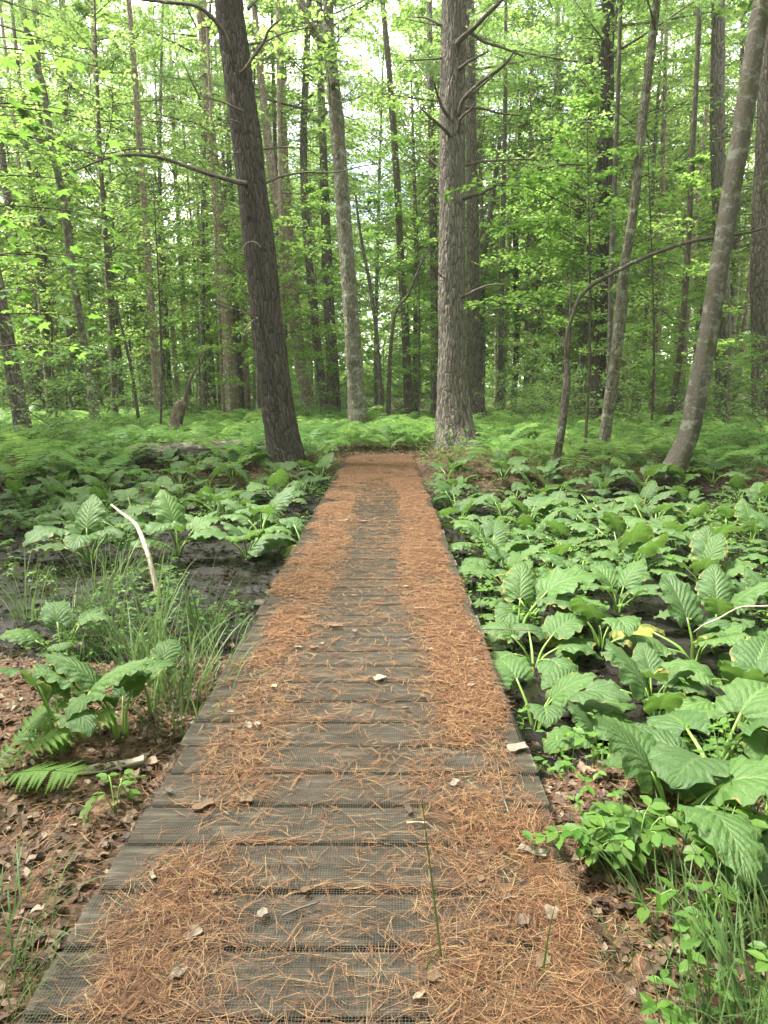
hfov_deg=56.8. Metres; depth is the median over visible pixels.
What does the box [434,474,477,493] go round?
skunk cabbage
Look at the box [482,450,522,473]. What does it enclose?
skunk cabbage
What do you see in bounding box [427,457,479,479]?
skunk cabbage
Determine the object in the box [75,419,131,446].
fern
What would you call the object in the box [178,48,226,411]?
pine tree
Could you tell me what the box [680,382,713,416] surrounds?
shrub
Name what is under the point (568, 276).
pine tree
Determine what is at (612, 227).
trunk
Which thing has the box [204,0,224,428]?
broadleaf tree
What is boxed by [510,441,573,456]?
fern
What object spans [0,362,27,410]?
shrub
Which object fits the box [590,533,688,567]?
skunk cabbage
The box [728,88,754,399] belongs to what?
broadleaf tree
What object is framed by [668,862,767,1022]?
grass tuft
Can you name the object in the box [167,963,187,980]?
dead leaf
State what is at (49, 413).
shrub
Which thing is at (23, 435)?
fern
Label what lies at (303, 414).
fern
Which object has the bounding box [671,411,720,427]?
fern
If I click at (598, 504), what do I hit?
skunk cabbage
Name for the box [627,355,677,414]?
shrub
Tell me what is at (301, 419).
fern
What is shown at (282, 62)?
broadleaf tree
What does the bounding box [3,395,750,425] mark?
fern bed
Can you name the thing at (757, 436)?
fern
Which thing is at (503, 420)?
fern
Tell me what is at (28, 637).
skunk cabbage
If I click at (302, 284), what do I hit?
broadleaf tree
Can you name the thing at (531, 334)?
sapling
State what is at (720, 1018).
grass tuft
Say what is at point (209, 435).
fern
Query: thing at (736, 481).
skunk cabbage
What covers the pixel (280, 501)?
skunk cabbage
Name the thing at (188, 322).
sapling
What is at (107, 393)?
shrub
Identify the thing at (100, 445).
skunk cabbage
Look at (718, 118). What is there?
pine tree
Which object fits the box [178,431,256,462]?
fern
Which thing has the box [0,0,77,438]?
pine tree
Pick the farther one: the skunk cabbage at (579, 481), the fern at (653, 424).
the fern at (653, 424)
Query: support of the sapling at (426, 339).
on the ground at (652, 606)
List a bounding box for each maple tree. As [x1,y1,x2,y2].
[0,0,127,434]
[178,0,471,438]
[302,0,438,417]
[426,138,542,388]
[465,92,560,417]
[490,181,585,413]
[538,0,660,459]
[572,0,748,426]
[654,0,767,485]
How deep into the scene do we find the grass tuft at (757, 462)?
14.25 m
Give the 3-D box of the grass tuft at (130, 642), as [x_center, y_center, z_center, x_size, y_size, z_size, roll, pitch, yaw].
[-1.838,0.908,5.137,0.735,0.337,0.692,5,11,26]
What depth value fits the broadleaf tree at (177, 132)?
32.04 m
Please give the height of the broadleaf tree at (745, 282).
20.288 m
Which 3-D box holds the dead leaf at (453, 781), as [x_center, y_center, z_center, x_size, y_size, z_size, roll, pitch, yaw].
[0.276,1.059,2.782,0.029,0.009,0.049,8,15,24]
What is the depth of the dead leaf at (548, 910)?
2.10 m
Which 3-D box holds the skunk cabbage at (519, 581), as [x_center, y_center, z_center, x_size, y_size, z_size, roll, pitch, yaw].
[1.221,0.749,5.631,1.009,0.615,0.806,-1,10,-6]
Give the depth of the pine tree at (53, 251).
46.00 m
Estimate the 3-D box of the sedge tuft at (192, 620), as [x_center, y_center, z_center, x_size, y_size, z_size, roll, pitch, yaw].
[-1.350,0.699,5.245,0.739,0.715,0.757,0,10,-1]
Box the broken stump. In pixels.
[168,366,196,442]
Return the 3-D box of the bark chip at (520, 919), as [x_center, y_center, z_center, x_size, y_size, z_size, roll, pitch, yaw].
[0.401,1.187,2.065,0.042,0.010,0.046,3,11,18]
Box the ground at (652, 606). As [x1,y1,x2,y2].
[0,388,767,1023]
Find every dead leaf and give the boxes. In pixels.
[150,861,160,870]
[164,787,172,792]
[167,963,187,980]
[184,924,202,940]
[191,798,213,809]
[239,795,252,801]
[257,907,267,917]
[300,886,310,892]
[404,802,412,813]
[426,969,441,981]
[445,807,455,812]
[449,778,458,785]
[477,874,484,881]
[497,893,511,898]
[533,952,551,967]
[544,904,558,919]
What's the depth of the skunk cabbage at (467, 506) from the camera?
10.15 m
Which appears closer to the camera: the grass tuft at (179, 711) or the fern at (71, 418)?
the grass tuft at (179, 711)
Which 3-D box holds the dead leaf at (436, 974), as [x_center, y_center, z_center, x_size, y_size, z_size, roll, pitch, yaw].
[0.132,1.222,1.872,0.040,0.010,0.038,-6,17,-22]
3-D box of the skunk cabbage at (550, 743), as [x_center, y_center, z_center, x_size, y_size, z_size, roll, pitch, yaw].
[1.202,1.177,3.559,0.582,0.370,0.728,8,13,38]
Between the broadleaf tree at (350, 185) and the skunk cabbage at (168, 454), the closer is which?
the skunk cabbage at (168, 454)
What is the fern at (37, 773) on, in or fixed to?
on the ground at (652, 606)
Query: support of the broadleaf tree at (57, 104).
on the ground at (652, 606)
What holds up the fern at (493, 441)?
on the ground at (652, 606)
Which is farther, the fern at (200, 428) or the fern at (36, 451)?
the fern at (200, 428)
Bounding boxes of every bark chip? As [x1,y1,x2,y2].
[149,870,155,878]
[373,674,386,679]
[406,821,426,823]
[413,990,424,999]
[506,741,528,751]
[514,914,529,925]
[516,843,548,856]
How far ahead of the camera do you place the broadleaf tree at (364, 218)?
54.88 m
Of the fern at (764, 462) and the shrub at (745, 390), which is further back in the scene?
the shrub at (745, 390)
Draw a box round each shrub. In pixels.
[0,343,100,448]
[0,345,29,412]
[0,361,8,413]
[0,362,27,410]
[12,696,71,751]
[27,362,65,405]
[50,351,87,410]
[50,361,85,411]
[57,380,98,410]
[60,348,126,410]
[63,342,153,440]
[79,769,144,825]
[80,329,137,411]
[94,354,124,401]
[105,363,150,405]
[118,348,181,416]
[122,362,173,416]
[123,366,147,407]
[145,354,187,405]
[166,331,233,415]
[166,370,196,404]
[172,353,216,403]
[242,364,255,407]
[249,349,255,405]
[288,352,340,423]
[291,376,314,404]
[313,329,370,413]
[313,355,347,406]
[340,385,347,405]
[342,368,384,408]
[363,354,394,406]
[366,340,429,412]
[384,325,434,413]
[394,366,429,408]
[402,347,430,404]
[422,355,468,413]
[474,366,528,424]
[485,340,520,410]
[496,359,551,416]
[503,329,575,425]
[509,366,561,417]
[511,331,598,422]
[514,381,561,419]
[519,381,576,420]
[522,823,595,870]
[527,363,602,437]
[568,360,623,411]
[569,795,691,873]
[570,284,680,438]
[583,359,638,417]
[597,339,677,437]
[616,333,675,416]
[616,340,675,411]
[618,377,664,416]
[626,350,667,402]
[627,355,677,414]
[629,875,685,923]
[630,363,686,415]
[659,348,712,400]
[668,335,767,450]
[670,374,719,421]
[671,878,741,951]
[673,799,767,878]
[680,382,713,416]
[707,373,744,418]
[711,331,767,451]
[712,325,766,425]
[737,367,750,414]
[753,370,767,415]
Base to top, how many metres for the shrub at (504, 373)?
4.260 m
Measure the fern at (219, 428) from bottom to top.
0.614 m
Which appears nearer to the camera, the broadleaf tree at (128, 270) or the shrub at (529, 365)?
the shrub at (529, 365)
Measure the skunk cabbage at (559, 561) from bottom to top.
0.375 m
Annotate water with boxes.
[0,505,738,699]
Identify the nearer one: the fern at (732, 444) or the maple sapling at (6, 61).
the maple sapling at (6, 61)
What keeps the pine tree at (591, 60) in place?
on the ground at (652, 606)
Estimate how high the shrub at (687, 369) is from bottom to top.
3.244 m
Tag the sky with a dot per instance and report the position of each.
(391, 34)
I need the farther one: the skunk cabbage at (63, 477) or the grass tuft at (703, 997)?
the skunk cabbage at (63, 477)
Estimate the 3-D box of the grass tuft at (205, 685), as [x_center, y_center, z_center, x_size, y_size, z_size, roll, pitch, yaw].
[-1.028,0.829,3.865,0.839,0.390,0.646,-9,13,-41]
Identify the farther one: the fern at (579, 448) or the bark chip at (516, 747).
the fern at (579, 448)
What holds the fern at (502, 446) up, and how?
on the ground at (652, 606)
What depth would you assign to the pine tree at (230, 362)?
27.84 m
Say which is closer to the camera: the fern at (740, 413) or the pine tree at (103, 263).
the fern at (740, 413)
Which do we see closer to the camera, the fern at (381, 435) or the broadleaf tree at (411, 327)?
the fern at (381, 435)
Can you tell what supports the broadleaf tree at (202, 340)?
on the ground at (652, 606)
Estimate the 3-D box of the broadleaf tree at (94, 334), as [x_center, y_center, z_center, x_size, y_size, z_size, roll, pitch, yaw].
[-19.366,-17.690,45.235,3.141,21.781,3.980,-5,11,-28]
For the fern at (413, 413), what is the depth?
23.73 m
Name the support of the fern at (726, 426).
on the ground at (652, 606)
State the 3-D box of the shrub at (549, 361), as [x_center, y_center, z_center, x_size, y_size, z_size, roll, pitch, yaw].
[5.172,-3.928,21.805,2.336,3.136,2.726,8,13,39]
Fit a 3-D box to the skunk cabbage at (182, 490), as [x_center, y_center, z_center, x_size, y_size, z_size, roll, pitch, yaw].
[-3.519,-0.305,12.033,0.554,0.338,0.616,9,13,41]
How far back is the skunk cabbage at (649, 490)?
10.82 m
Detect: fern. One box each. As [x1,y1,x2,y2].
[0,401,43,423]
[0,412,35,422]
[0,421,43,440]
[0,425,57,454]
[0,439,28,462]
[0,439,82,485]
[0,456,19,464]
[0,462,40,484]
[0,693,119,793]
[1,438,101,464]
[2,431,55,457]
[3,415,52,426]
[5,407,60,425]
[5,424,54,450]
[5,432,69,455]
[6,428,72,451]
[7,409,74,425]
[13,416,72,432]
[14,425,69,432]
[20,434,84,447]
[20,454,89,479]
[28,432,99,450]
[35,445,130,474]
[42,420,120,442]
[44,414,88,419]
[51,420,107,440]
[52,425,120,451]
[59,411,115,425]
[60,455,152,487]
[63,438,131,457]
[67,436,120,451]
[71,409,127,413]
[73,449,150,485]
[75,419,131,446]
[78,426,154,449]
[92,443,160,459]
[94,421,156,439]
[96,423,145,440]
[99,409,150,422]
[99,425,166,448]
[101,407,147,416]
[107,424,187,442]
[110,415,164,431]
[111,427,188,443]
[112,409,171,423]
[126,410,168,427]
[142,404,194,426]
[143,416,206,430]
[144,406,201,431]
[148,421,207,441]
[149,425,208,442]
[159,426,216,440]
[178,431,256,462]
[183,418,237,438]
[184,415,230,425]
[191,422,251,440]
[195,410,244,420]
[197,443,269,460]
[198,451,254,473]
[203,418,257,427]
[206,410,253,426]
[207,422,240,436]
[207,423,241,436]
[212,409,261,423]
[214,433,256,440]
[215,436,265,463]
[217,418,262,434]
[219,429,262,440]
[227,409,296,423]
[232,418,259,429]
[233,409,254,415]
[235,426,322,446]
[238,424,263,432]
[253,408,338,435]
[253,419,322,427]
[296,404,337,418]
[296,411,344,421]
[297,414,340,425]
[298,419,347,425]
[299,421,354,447]
[299,424,350,455]
[307,436,345,445]
[308,418,344,438]
[309,422,354,444]
[311,404,347,416]
[325,409,370,422]
[326,432,369,446]
[329,425,377,448]
[337,419,418,448]
[342,414,401,444]
[345,405,406,424]
[348,417,387,432]
[352,423,426,444]
[358,421,413,450]
[360,419,424,443]
[371,408,407,420]
[377,425,433,448]
[379,411,419,420]
[384,415,434,444]
[400,417,434,438]
[407,427,433,444]
[420,419,490,432]
[433,414,492,434]
[464,438,537,459]
[468,426,526,450]
[474,411,544,440]
[475,422,543,444]
[476,422,510,442]
[489,412,541,423]
[490,424,535,439]
[496,429,535,440]
[499,433,551,462]
[501,410,567,436]
[509,438,553,453]
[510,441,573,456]
[518,411,576,422]
[518,411,582,435]
[518,422,583,447]
[522,439,628,474]
[526,449,585,462]
[529,410,600,430]
[530,420,599,448]
[539,431,600,453]
[550,418,598,439]
[550,432,631,462]
[573,431,676,469]
[574,427,627,439]
[582,419,644,434]
[583,426,668,445]
[588,433,661,457]
[605,431,673,467]
[611,421,712,462]
[612,424,674,438]
[613,410,682,433]
[620,419,701,443]
[637,411,679,424]
[640,421,717,439]
[640,422,720,431]
[644,443,719,456]
[648,423,744,462]
[666,438,742,462]
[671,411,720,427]
[671,419,766,446]
[690,440,763,468]
[701,444,767,466]
[703,417,765,440]
[707,438,746,452]
[707,439,766,462]
[708,423,765,447]
[724,451,767,467]
[725,409,753,419]
[726,434,766,454]
[728,423,767,437]
[728,424,767,442]
[731,417,767,425]
[735,429,767,447]
[742,435,767,448]
[750,446,767,452]
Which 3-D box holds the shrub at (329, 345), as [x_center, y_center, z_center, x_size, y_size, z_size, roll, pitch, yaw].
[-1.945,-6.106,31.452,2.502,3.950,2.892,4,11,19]
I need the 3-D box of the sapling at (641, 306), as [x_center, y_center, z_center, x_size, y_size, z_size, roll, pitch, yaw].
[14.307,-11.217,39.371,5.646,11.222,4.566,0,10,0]
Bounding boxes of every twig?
[178,859,217,870]
[282,901,319,916]
[409,635,437,638]
[481,629,536,630]
[497,764,509,815]
[693,605,767,632]
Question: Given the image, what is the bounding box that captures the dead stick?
[111,504,160,595]
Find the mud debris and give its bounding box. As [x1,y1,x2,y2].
[0,476,767,779]
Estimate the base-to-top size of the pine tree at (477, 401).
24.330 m
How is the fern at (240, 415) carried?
on the ground at (652, 606)
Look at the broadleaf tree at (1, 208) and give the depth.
33.80 m
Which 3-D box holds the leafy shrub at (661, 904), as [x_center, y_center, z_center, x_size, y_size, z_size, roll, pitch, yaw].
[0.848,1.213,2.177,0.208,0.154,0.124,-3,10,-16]
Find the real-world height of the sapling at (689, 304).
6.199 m
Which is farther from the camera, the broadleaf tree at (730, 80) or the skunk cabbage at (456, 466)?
the broadleaf tree at (730, 80)
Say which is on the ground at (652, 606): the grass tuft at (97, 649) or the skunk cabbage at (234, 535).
the grass tuft at (97, 649)
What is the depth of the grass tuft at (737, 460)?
14.67 m
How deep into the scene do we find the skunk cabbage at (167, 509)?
8.17 m
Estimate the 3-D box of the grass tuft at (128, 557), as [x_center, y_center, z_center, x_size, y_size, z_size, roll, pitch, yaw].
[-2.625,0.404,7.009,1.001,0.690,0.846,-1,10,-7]
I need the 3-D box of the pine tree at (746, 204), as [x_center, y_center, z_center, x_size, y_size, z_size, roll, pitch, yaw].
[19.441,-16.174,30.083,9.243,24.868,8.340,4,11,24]
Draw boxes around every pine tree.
[0,0,71,407]
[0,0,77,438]
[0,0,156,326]
[0,0,174,415]
[0,28,103,404]
[0,81,50,411]
[62,0,377,469]
[76,146,137,341]
[77,156,126,385]
[80,0,299,417]
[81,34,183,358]
[101,3,236,411]
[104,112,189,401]
[170,162,200,301]
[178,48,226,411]
[195,64,299,406]
[195,66,265,412]
[200,0,389,417]
[220,0,320,416]
[264,15,325,413]
[288,0,365,412]
[300,182,342,393]
[321,133,390,396]
[360,0,595,424]
[400,0,466,420]
[405,0,584,449]
[438,91,512,389]
[482,0,750,428]
[486,0,646,404]
[531,91,654,406]
[534,0,725,417]
[562,4,586,407]
[567,4,621,341]
[617,87,704,405]
[637,119,684,400]
[661,0,750,425]
[668,5,756,305]
[671,91,701,391]
[675,107,747,346]
[704,1,767,437]
[738,159,753,217]
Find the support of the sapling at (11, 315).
on the ground at (652, 606)
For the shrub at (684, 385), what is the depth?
21.67 m
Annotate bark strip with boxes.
[3,807,26,823]
[73,755,143,774]
[127,756,157,768]
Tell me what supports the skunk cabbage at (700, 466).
on the ground at (652, 606)
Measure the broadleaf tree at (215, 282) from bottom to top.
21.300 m
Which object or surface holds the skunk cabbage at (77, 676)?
on the ground at (652, 606)
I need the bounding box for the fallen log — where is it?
[130,440,265,464]
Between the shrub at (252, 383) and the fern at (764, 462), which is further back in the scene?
the shrub at (252, 383)
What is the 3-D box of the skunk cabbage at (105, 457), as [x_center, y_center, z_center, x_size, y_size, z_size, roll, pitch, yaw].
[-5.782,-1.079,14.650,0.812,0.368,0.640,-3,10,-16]
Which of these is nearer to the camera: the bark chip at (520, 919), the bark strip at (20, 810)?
the bark chip at (520, 919)
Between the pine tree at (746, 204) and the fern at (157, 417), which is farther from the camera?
the pine tree at (746, 204)
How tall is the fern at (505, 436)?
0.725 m
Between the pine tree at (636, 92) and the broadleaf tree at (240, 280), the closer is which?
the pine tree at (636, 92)
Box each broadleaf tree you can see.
[0,0,157,412]
[0,0,238,415]
[0,2,43,409]
[0,2,103,333]
[0,4,50,315]
[0,41,28,402]
[0,42,51,303]
[0,56,51,408]
[0,63,53,345]
[0,149,57,402]
[2,156,99,401]
[8,0,184,413]
[10,0,51,425]
[10,151,99,343]
[11,43,78,272]
[49,49,102,404]
[50,189,106,337]
[68,96,102,402]
[73,0,129,369]
[79,41,227,407]
[81,3,238,400]
[90,0,112,415]
[90,136,190,355]
[93,0,162,409]
[93,86,146,370]
[98,26,148,405]
[119,38,295,410]
[125,0,189,414]
[126,0,162,410]
[140,67,169,367]
[144,0,201,412]
[148,28,313,344]
[154,31,207,402]
[159,0,350,420]
[168,13,219,389]
[169,94,199,400]
[169,162,248,398]
[177,0,211,423]
[198,26,232,296]
[200,103,331,331]
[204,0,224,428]
[207,3,264,413]
[218,92,244,401]
[237,3,404,407]
[238,186,322,362]
[246,0,299,139]
[248,0,300,157]
[251,85,389,384]
[259,2,314,347]
[261,0,503,409]
[266,1,292,289]
[276,0,285,340]
[285,109,387,361]
[287,140,359,365]
[288,138,380,374]
[305,218,366,362]
[328,0,495,409]
[349,3,501,411]
[360,146,438,369]
[364,227,430,368]
[365,0,569,329]
[374,0,580,388]
[374,0,591,396]
[375,76,514,341]
[382,214,429,393]
[386,134,465,327]
[415,0,656,412]
[472,0,736,420]
[478,4,669,401]
[480,0,507,416]
[483,67,527,406]
[484,81,568,394]
[485,13,537,407]
[485,240,523,362]
[488,74,528,294]
[489,110,571,348]
[505,30,685,366]
[508,6,710,415]
[524,0,574,411]
[527,0,756,414]
[535,70,686,349]
[537,10,600,403]
[614,21,676,142]
[619,13,751,329]
[628,0,756,413]
[630,124,707,361]
[635,131,753,367]
[637,186,694,363]
[642,2,756,404]
[645,0,756,380]
[648,0,668,417]
[654,4,707,407]
[660,1,734,409]
[677,50,710,412]
[686,0,747,314]
[691,156,753,361]
[712,0,767,189]
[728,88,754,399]
[731,0,750,421]
[736,79,754,365]
[736,162,753,366]
[736,220,750,351]
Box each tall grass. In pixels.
[416,799,441,959]
[425,949,438,970]
[542,893,558,972]
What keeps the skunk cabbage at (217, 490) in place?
on the ground at (652, 606)
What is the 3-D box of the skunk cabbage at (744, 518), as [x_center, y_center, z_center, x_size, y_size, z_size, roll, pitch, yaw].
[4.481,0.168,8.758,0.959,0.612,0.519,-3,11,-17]
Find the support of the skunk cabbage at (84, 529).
on the ground at (652, 606)
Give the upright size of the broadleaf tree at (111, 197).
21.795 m
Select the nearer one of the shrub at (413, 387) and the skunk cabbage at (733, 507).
the skunk cabbage at (733, 507)
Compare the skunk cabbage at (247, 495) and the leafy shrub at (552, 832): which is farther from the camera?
the skunk cabbage at (247, 495)
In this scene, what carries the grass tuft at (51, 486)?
on the ground at (652, 606)
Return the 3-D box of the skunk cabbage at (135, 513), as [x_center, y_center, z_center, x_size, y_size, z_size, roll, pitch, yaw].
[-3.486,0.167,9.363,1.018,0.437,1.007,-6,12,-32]
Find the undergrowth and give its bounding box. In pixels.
[0,400,767,461]
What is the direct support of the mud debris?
on the ground at (652, 606)
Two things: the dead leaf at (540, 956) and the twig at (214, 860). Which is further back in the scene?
the twig at (214, 860)
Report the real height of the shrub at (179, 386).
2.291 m
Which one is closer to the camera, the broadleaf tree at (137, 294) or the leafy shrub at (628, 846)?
the leafy shrub at (628, 846)
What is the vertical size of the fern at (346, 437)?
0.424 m
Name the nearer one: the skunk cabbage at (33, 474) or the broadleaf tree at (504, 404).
the skunk cabbage at (33, 474)
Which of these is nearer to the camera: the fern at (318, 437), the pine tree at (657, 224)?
the fern at (318, 437)
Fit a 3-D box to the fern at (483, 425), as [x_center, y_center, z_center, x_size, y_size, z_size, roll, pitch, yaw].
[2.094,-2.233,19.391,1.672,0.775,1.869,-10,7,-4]
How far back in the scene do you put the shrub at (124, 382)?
41.55 m
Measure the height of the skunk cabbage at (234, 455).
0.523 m
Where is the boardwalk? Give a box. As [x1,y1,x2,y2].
[16,456,631,1023]
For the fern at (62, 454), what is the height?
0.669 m
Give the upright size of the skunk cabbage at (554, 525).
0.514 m
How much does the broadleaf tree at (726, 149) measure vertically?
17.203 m
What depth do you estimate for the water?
7.41 m
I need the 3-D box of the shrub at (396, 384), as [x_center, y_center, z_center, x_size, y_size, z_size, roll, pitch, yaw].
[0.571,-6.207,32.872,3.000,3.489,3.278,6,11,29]
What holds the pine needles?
on the boardwalk
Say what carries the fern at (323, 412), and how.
on the ground at (652, 606)
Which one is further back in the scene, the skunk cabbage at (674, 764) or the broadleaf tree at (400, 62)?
the broadleaf tree at (400, 62)
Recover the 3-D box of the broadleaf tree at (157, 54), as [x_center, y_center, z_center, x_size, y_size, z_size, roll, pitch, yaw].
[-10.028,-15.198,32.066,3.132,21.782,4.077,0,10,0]
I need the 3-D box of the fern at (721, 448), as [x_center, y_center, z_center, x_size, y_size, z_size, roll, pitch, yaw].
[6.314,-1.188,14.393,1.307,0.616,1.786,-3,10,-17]
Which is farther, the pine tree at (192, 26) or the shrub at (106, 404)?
the pine tree at (192, 26)
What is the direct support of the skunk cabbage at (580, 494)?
on the ground at (652, 606)
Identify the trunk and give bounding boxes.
[606,0,622,381]
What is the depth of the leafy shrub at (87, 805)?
2.83 m
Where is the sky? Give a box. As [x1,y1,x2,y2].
[0,0,756,386]
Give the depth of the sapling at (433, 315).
28.39 m
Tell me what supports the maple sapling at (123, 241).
on the ground at (652, 606)
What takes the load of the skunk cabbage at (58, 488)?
in the water
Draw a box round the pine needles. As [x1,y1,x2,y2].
[23,454,641,1023]
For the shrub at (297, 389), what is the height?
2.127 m
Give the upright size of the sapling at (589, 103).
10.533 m
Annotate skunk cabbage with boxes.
[0,478,47,506]
[0,509,26,526]
[0,600,112,655]
[0,656,156,754]
[9,509,63,529]
[17,456,74,484]
[19,475,44,495]
[20,471,83,496]
[22,494,155,562]
[23,652,176,742]
[24,477,73,503]
[27,501,73,520]
[32,502,109,524]
[40,461,91,484]
[45,446,84,462]
[46,475,91,500]
[58,497,113,514]
[65,485,142,510]
[76,466,131,481]
[78,468,124,492]
[80,452,108,474]
[80,452,120,466]
[89,443,123,463]
[94,451,144,470]
[97,504,161,543]
[105,488,153,516]
[113,638,181,719]
[116,489,220,556]
[118,470,157,489]
[120,487,154,501]
[131,472,175,481]
[134,476,199,508]
[146,447,179,468]
[147,460,203,483]
[161,452,204,463]
[169,460,231,488]
[172,511,218,533]
[173,482,194,500]
[179,490,245,515]
[180,485,239,508]
[181,453,223,477]
[186,451,211,465]
[187,520,292,557]
[205,485,240,505]
[210,462,249,481]
[214,453,244,463]
[220,485,302,534]
[220,499,281,531]
[228,449,257,471]
[231,491,254,507]
[233,466,269,491]
[242,469,310,502]
[245,446,265,460]
[247,517,304,559]
[252,446,283,469]
[255,489,307,504]
[260,461,301,480]
[288,475,331,491]
[295,452,333,482]
[303,445,338,462]
[304,448,320,456]
[424,482,486,512]
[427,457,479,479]
[433,479,476,505]
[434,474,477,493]
[436,493,494,520]
[441,454,477,473]
[449,527,531,551]
[450,519,545,576]
[453,522,510,546]
[457,534,546,585]
[466,514,516,525]
[470,456,530,479]
[473,569,609,623]
[477,495,532,520]
[477,561,602,647]
[481,611,602,673]
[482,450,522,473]
[491,481,536,499]
[492,656,636,730]
[502,495,562,528]
[507,509,558,543]
[513,452,571,485]
[514,519,611,553]
[515,468,562,496]
[525,478,586,494]
[528,491,582,520]
[528,542,578,566]
[530,552,654,582]
[532,454,564,474]
[532,595,674,661]
[543,700,656,771]
[547,505,628,539]
[547,511,601,532]
[565,491,613,508]
[567,511,651,557]
[573,462,614,472]
[574,495,647,517]
[578,712,767,886]
[581,638,730,742]
[583,557,661,612]
[584,474,618,496]
[590,463,625,485]
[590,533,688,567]
[595,522,676,563]
[600,642,707,703]
[607,677,767,789]
[608,573,747,661]
[609,495,685,524]
[610,463,677,492]
[611,480,678,516]
[613,486,673,501]
[619,501,695,518]
[627,453,657,472]
[646,517,701,547]
[648,525,757,593]
[653,523,753,570]
[654,563,767,627]
[657,448,690,466]
[657,459,711,468]
[658,464,700,486]
[658,636,767,723]
[661,721,767,892]
[663,484,704,502]
[670,501,722,530]
[677,505,736,532]
[686,462,749,482]
[689,503,732,522]
[690,457,732,470]
[691,617,767,677]
[706,475,746,500]
[718,498,763,546]
[722,463,763,479]
[722,481,767,512]
[725,504,767,514]
[732,567,767,614]
[738,552,767,566]
[743,508,767,553]
[748,494,767,504]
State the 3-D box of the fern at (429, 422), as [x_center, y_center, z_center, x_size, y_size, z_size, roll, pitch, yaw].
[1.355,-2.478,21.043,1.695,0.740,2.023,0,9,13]
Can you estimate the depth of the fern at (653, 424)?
16.42 m
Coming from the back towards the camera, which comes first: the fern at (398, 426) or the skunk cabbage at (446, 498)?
the fern at (398, 426)
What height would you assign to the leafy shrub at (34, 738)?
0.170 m
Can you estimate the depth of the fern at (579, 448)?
15.64 m
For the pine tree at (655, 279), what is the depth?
55.04 m
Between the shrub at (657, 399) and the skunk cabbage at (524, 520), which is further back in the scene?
the shrub at (657, 399)
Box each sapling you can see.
[0,12,146,364]
[0,79,138,426]
[0,197,65,367]
[0,272,50,381]
[0,285,23,377]
[19,199,107,408]
[36,265,138,394]
[55,313,125,381]
[92,176,214,442]
[94,235,173,407]
[104,273,143,442]
[154,217,252,410]
[170,295,213,397]
[175,272,217,372]
[178,206,332,412]
[179,193,285,361]
[239,199,341,365]
[239,296,324,376]
[275,183,388,419]
[287,262,321,360]
[354,194,384,419]
[360,91,438,418]
[361,315,412,398]
[385,250,430,418]
[386,250,428,415]
[398,253,494,384]
[410,303,430,372]
[420,305,494,373]
[442,116,650,460]
[466,163,594,415]
[471,92,654,355]
[487,260,587,381]
[494,240,565,363]
[503,290,584,406]
[545,215,665,379]
[595,154,700,448]
[615,221,681,401]
[642,253,750,399]
[731,305,750,392]
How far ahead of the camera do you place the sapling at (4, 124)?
23.42 m
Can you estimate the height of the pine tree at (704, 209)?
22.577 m
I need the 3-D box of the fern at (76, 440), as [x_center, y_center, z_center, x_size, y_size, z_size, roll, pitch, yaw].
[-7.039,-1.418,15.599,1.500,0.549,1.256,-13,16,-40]
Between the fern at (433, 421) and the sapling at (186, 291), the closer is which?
the fern at (433, 421)
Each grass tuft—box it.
[0,550,54,624]
[0,837,115,961]
[0,871,86,1020]
[0,907,97,1023]
[20,563,107,652]
[29,536,152,609]
[36,552,162,646]
[37,575,196,704]
[38,593,117,664]
[42,467,72,498]
[56,527,149,590]
[87,611,168,660]
[87,625,216,712]
[103,583,249,704]
[106,645,249,757]
[107,535,182,581]
[115,676,234,747]
[136,626,264,705]
[163,609,269,673]
[199,487,231,515]
[199,599,250,637]
[261,472,283,495]
[276,469,309,503]
[564,780,767,968]
[586,825,766,1009]
[591,937,767,1023]
[613,819,767,1023]
[620,870,767,1023]
[645,947,759,1023]
[648,866,767,1023]
[654,833,767,995]
[659,766,767,952]
[663,723,767,834]
[666,809,767,964]
[667,850,767,1023]
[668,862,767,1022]
[719,448,749,466]
[720,455,761,477]
[732,739,767,835]
[743,451,767,468]
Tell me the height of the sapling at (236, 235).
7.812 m
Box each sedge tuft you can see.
[68,540,200,663]
[162,549,254,650]
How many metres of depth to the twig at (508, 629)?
4.54 m
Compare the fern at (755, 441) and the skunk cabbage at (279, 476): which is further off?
the fern at (755, 441)
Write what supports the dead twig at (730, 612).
on the skunk cabbage at (682, 598)
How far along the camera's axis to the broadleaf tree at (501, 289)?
26.92 m
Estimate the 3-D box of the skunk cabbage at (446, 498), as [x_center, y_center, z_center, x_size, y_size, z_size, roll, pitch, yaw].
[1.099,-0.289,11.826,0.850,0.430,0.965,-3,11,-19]
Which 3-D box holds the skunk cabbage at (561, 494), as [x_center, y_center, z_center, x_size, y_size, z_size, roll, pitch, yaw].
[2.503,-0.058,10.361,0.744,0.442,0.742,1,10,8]
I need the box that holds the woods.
[0,132,754,396]
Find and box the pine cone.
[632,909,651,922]
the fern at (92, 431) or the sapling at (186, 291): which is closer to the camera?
the fern at (92, 431)
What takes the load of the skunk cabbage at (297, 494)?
on the ground at (652, 606)
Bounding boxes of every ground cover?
[0,450,342,663]
[419,438,767,1023]
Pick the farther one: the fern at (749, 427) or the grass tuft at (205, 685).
the fern at (749, 427)
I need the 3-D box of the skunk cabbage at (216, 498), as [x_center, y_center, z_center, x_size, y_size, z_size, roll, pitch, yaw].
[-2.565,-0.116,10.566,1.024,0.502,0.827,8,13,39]
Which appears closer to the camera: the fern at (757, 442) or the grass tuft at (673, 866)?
the grass tuft at (673, 866)
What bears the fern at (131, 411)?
on the ground at (652, 606)
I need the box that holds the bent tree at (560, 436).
[501,226,767,483]

